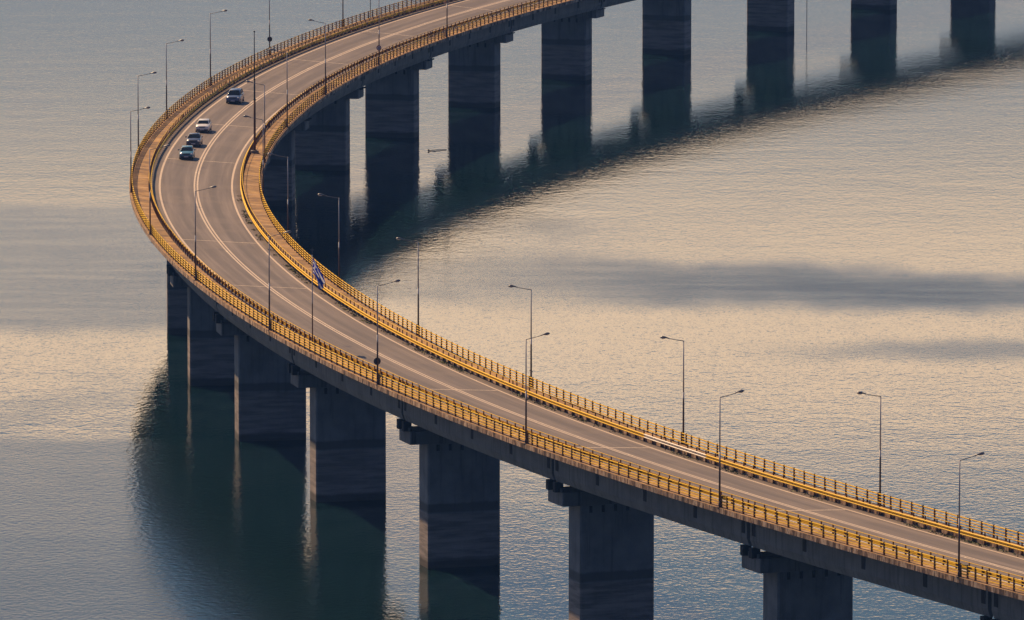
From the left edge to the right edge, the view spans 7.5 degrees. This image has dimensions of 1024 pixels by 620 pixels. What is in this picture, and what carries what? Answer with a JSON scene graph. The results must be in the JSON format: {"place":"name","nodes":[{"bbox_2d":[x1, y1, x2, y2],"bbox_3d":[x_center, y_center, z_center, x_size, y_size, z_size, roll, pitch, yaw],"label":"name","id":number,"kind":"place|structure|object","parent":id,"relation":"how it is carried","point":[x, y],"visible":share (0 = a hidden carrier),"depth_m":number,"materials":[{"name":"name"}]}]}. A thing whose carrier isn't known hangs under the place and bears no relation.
{"place":"outdoors","nodes":[
{"label":"outdoors","id":0,"kind":"place"},
{"bbox_2d":[0,0,1023,619],"bbox_3d":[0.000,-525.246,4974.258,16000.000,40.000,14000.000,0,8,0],"label":"lake water","id":1,"kind":"structure","parent":0,"point":[800,236],"depth_m":915.07,"materials":[{"name":"grey liquid"}]},
{"bbox_2d":[129,0,1023,619],"bbox_3d":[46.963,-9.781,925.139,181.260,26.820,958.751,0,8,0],"label":"bridge","id":2,"kind":"structure","parent":1,"relation":"in","point":[269,376],"depth_m":742.26,"materials":[{"name":"concrete"}]},
{"bbox_2d":[129,0,1023,594],"bbox_3d":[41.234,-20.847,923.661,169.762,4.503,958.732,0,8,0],"label":"footway","id":3,"kind":"structure","parent":2,"relation":"on","point":[141,180],"depth_m":757.71,"materials":[{"name":"concrete"}]},
{"bbox_2d":[130,106,149,192],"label":"street lamp","id":4,"kind":"object","parent":3,"relation":"on","point":[148,107],"visible":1,"depth_m":872.07,"materials":[{"name":"metal"}]},
{"bbox_2d":[138,71,156,146],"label":"street lamp","id":5,"kind":"object","parent":3,"relation":"on","point":[154,72],"visible":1,"depth_m":912.10,"materials":[{"name":"metal"}]},
{"bbox_2d":[148,144,169,234],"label":"street lamp","id":6,"kind":"object","parent":3,"relation":"on","point":[167,145],"visible":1,"depth_m":832.07,"materials":[{"name":"metal"}]},
{"bbox_2d":[166,39,183,109],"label":"street lamp","id":7,"kind":"object","parent":3,"relation":"on","point":[166,70],"visible":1,"depth_m":952.02,"materials":[{"name":"metal"}]},
{"bbox_2d":[194,185,216,280],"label":"street lamp","id":8,"kind":"object","parent":3,"relation":"on","point":[214,186],"visible":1,"depth_m":792.30,"materials":[{"name":"metal"}]},
{"bbox_2d":[210,10,226,76],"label":"street lamp","id":9,"kind":"object","parent":3,"relation":"on","point":[210,39],"visible":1,"depth_m":991.93,"materials":[{"name":"metal"}]},
{"bbox_2d":[269,0,270,54],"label":"street lamp","id":10,"kind":"object","parent":3,"relation":"on","point":[269,24],"visible":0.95,"depth_m":1031.80,"materials":[{"name":"metal"}]},
{"bbox_2d":[268,230,290,330],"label":"street lamp","id":11,"kind":"object","parent":3,"relation":"on","point":[289,231],"visible":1,"depth_m":753.15,"materials":[{"name":"metal"}]},
{"bbox_2d":[312,255,313,344],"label":"flagpole","id":12,"kind":"object","parent":3,"relation":"on","point":[312,300],"visible":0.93,"depth_m":743.45,"materials":[{"name":"metal"}]},
{"bbox_2d":[313,258,324,289],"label":"flag","id":13,"kind":"object","parent":12,"relation":"attached to","point":[317,273],"visible":1,"depth_m":743.17,"materials":[{"name":"fabric"}]},
{"bbox_2d":[342,0,343,26],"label":"street lamp","id":14,"kind":"object","parent":3,"relation":"on","point":[342,12],"visible":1,"depth_m":1071.28,"materials":[{"name":"metal"}]},
{"bbox_2d":[375,279,400,384],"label":"street lamp","id":15,"kind":"object","parent":3,"relation":"on","point":[377,380],"visible":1,"depth_m":714.55,"materials":[{"name":"metal"}]},
{"bbox_2d":[374,358,380,364],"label":"road sign","id":16,"kind":"object","parent":15,"relation":"attached to","point":[375,361],"visible":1,"depth_m":715.09,"materials":[{"name":"metal"}]},
{"bbox_2d":[524,332,549,443],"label":"street lamp","id":17,"kind":"object","parent":3,"relation":"on","point":[547,333],"visible":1,"depth_m":676.76,"materials":[{"name":"metal"}]},
{"bbox_2d":[132,0,1023,591],"bbox_3d":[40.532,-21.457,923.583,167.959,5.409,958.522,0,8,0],"label":"railing","id":18,"kind":"object","parent":3,"relation":"on","point":[158,238],"visible":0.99,"depth_m":699.19,"materials":[{"name":"metal"}]},
{"bbox_2d":[717,389,743,507],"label":"street lamp","id":19,"kind":"object","parent":3,"relation":"on","point":[719,501],"visible":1,"depth_m":639.86,"materials":[{"name":"metal"}]},
{"bbox_2d":[956,452,984,576],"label":"street lamp","id":20,"kind":"object","parent":3,"relation":"on","point":[979,453],"visible":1,"depth_m":603.94,"materials":[{"name":"metal"}]},
{"bbox_2d":[243,0,1023,550],"bbox_3d":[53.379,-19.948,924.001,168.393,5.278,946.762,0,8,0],"label":"footway","id":21,"kind":"structure","parent":2,"relation":"on","point":[253,192],"depth_m":845.96,"materials":[{"name":"concrete"}]},
{"bbox_2d":[243,115,263,194],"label":"street lamp","id":22,"kind":"object","parent":21,"relation":"on","point":[263,153],"visible":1,"depth_m":872.96,"materials":[{"name":"metal"}]},
{"bbox_2d":[251,31,258,152],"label":"mast","id":23,"kind":"object","parent":21,"relation":"on","point":[254,150],"visible":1,"depth_m":921.31,"materials":[{"name":"metal"}]},
{"bbox_2d":[246,80,265,162],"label":"street lamp","id":24,"kind":"object","parent":21,"relation":"on","point":[247,81],"visible":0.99,"depth_m":912.07,"materials":[{"name":"metal"}]},
{"bbox_2d":[267,153,288,233],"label":"street lamp","id":25,"kind":"object","parent":21,"relation":"on","point":[287,194],"visible":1,"depth_m":834.03,"materials":[{"name":"metal"}]},
{"bbox_2d":[269,48,288,127],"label":"street lamp","id":26,"kind":"object","parent":21,"relation":"on","point":[270,49],"visible":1,"depth_m":951.47,"materials":[{"name":"metal"}]},
{"bbox_2d":[308,19,326,94],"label":"street lamp","id":27,"kind":"object","parent":21,"relation":"on","point":[325,53],"visible":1,"depth_m":990.34,"materials":[{"name":"metal"}]},
{"bbox_2d":[317,193,339,286],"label":"street lamp","id":28,"kind":"object","parent":21,"relation":"on","point":[319,194],"visible":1,"depth_m":795.23,"materials":[{"name":"metal"}]},
{"bbox_2d":[378,30,380,64],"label":"street lamp","id":29,"kind":"object","parent":21,"relation":"on","point":[379,50],"visible":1,"depth_m":1029.53,"materials":[{"name":"metal"}]},
{"bbox_2d":[396,237,418,335],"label":"street lamp","id":30,"kind":"object","parent":21,"relation":"on","point":[398,238],"visible":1,"depth_m":756.95,"materials":[{"name":"metal"}]},
{"bbox_2d":[446,4,447,37],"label":"street lamp","id":31,"kind":"object","parent":21,"relation":"on","point":[446,20],"visible":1,"depth_m":1067.76,"materials":[{"name":"metal"}]},
{"bbox_2d":[508,285,532,386],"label":"street lamp","id":32,"kind":"object","parent":21,"relation":"on","point":[530,370],"visible":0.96,"depth_m":719.19,"materials":[{"name":"metal"}]},
{"bbox_2d":[259,0,1023,544],"bbox_3d":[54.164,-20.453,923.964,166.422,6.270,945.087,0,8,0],"label":"railing","id":33,"kind":"object","parent":21,"relation":"on","point":[303,106],"visible":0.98,"depth_m":736.14,"materials":[{"name":"metal"}]},
{"bbox_2d":[660,336,684,443],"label":"street lamp","id":34,"kind":"object","parent":21,"relation":"on","point":[662,337],"visible":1,"depth_m":682.05,"materials":[{"name":"metal"}]},
{"bbox_2d":[857,391,882,505],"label":"street lamp","id":35,"kind":"object","parent":21,"relation":"on","point":[859,392],"visible":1,"depth_m":646.04,"materials":[{"name":"metal"}]},
{"bbox_2d":[152,0,1023,586],"bbox_3d":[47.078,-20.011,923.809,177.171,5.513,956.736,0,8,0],"label":"road","id":36,"kind":"structure","parent":0,"point":[210,228],"depth_m":791.50,"materials":[{"name":"grey asphalt"}]},
{"bbox_2d":[178,145,195,158],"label":"hatchback car","id":37,"kind":"object","parent":36,"relation":"on","point":[187,151],"visible":1,"depth_m":912.43,"materials":[{"name":"teal paint"}]},
{"bbox_2d":[185,133,202,146],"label":"saloon car","id":38,"kind":"object","parent":36,"relation":"on","point":[194,139],"visible":0.95,"depth_m":926.50,"materials":[{"name":"grey paint"}]},
{"bbox_2d":[194,119,211,131],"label":"hatchback car","id":39,"kind":"object","parent":36,"relation":"on","point":[203,125],"visible":1,"depth_m":942.22,"materials":[{"name":"white paint"}]},
{"bbox_2d":[225,88,243,103],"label":"minivan car","id":40,"kind":"object","parent":36,"relation":"on","point":[235,94],"visible":1,"depth_m":976.20,"materials":[{"name":"silver paint"}]},
{"bbox_2d":[148,0,1023,586],"bbox_3d":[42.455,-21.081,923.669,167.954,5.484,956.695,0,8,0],"label":"guard rail","id":41,"kind":"object","parent":36,"relation":"on","point":[176,238],"visible":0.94,"depth_m":748.50,"materials":[{"name":"metal"}]},
{"bbox_2d":[240,0,1023,554],"bbox_3d":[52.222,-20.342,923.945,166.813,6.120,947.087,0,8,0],"label":"guard rail","id":42,"kind":"object","parent":36,"relation":"on","point":[274,244],"visible":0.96,"depth_m":716.10,"materials":[{"name":"metal"}]},
{"bbox_2d":[237,195,1023,557],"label":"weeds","id":43,"kind":"object","parent":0,"point":[553,407],"visible":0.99,"depth_m":713.08,"materials":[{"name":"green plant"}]}
]}

